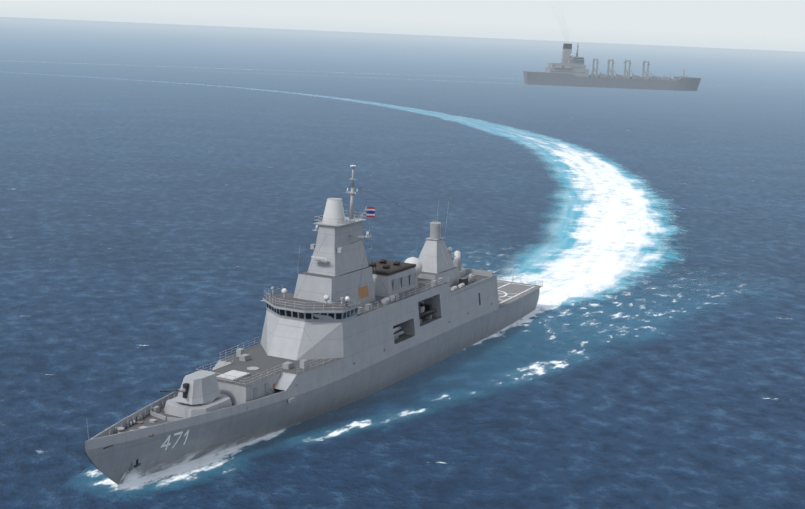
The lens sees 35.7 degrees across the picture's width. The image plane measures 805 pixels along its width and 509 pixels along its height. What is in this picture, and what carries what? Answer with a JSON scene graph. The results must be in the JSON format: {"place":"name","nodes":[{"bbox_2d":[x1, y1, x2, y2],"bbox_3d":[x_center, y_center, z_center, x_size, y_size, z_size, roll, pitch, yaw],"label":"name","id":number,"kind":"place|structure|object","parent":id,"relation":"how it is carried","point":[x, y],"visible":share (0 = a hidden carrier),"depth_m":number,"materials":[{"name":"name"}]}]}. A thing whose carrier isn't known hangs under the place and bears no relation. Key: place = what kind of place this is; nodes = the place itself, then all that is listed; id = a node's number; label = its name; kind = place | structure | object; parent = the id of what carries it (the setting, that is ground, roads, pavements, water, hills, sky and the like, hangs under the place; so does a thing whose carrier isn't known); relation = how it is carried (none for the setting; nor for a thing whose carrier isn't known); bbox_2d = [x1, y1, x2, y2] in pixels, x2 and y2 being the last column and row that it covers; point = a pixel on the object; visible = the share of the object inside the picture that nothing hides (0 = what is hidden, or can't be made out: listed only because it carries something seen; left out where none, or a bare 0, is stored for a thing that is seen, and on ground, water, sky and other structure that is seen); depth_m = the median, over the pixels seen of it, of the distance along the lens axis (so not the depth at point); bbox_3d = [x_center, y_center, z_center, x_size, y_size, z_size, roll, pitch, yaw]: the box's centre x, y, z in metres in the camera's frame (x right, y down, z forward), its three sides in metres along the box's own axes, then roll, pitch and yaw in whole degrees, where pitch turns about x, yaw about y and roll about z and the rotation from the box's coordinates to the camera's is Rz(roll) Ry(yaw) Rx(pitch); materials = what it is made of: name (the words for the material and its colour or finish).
{"place":"outdoors","nodes":[
{"label":"outdoors","id":0,"kind":"place"},
{"bbox_2d":[0,17,804,508],"bbox_3d":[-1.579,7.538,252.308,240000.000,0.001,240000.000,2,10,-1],"label":"sea","id":1,"kind":"structure","parent":0,"point":[158,233],"depth_m":302.34,"materials":[{"name":"liquid"}]},
{"bbox_2d":[114,419,310,483],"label":"bow spray","id":2,"kind":"object","parent":1,"relation":"on","point":[131,476],"visible":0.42,"depth_m":145.59,"materials":[{"name":"white liquid"}]},
{"bbox_2d":[85,160,542,483],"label":"frigate","id":3,"kind":"object","parent":1,"relation":"on","point":[346,323],"visible":0.96,"depth_m":173.69,"materials":[{"name":"grey metal"}]},
{"bbox_2d":[10,72,687,310],"bbox_3d":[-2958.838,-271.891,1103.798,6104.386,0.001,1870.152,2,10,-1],"label":"wake foam","id":4,"kind":"object","parent":1,"relation":"on","point":[609,214],"visible":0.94,"depth_m":360.30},
{"bbox_2d":[64,235,798,499],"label":"bow wave foam","id":5,"kind":"object","parent":1,"relation":"on","point":[189,468],"visible":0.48,"depth_m":202.90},
{"bbox_2d":[523,43,700,90],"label":"supply ship","id":6,"kind":"object","parent":1,"relation":"on","point":[569,70],"visible":0.96,"depth_m":1443.02,"materials":[{"name":"grey metal"}]},
{"bbox_2d":[0,0,804,51],"label":"sky","id":7,"kind":"structure","parent":0,"point":[775,25],"materials":[{"name":"white"}]}
]}

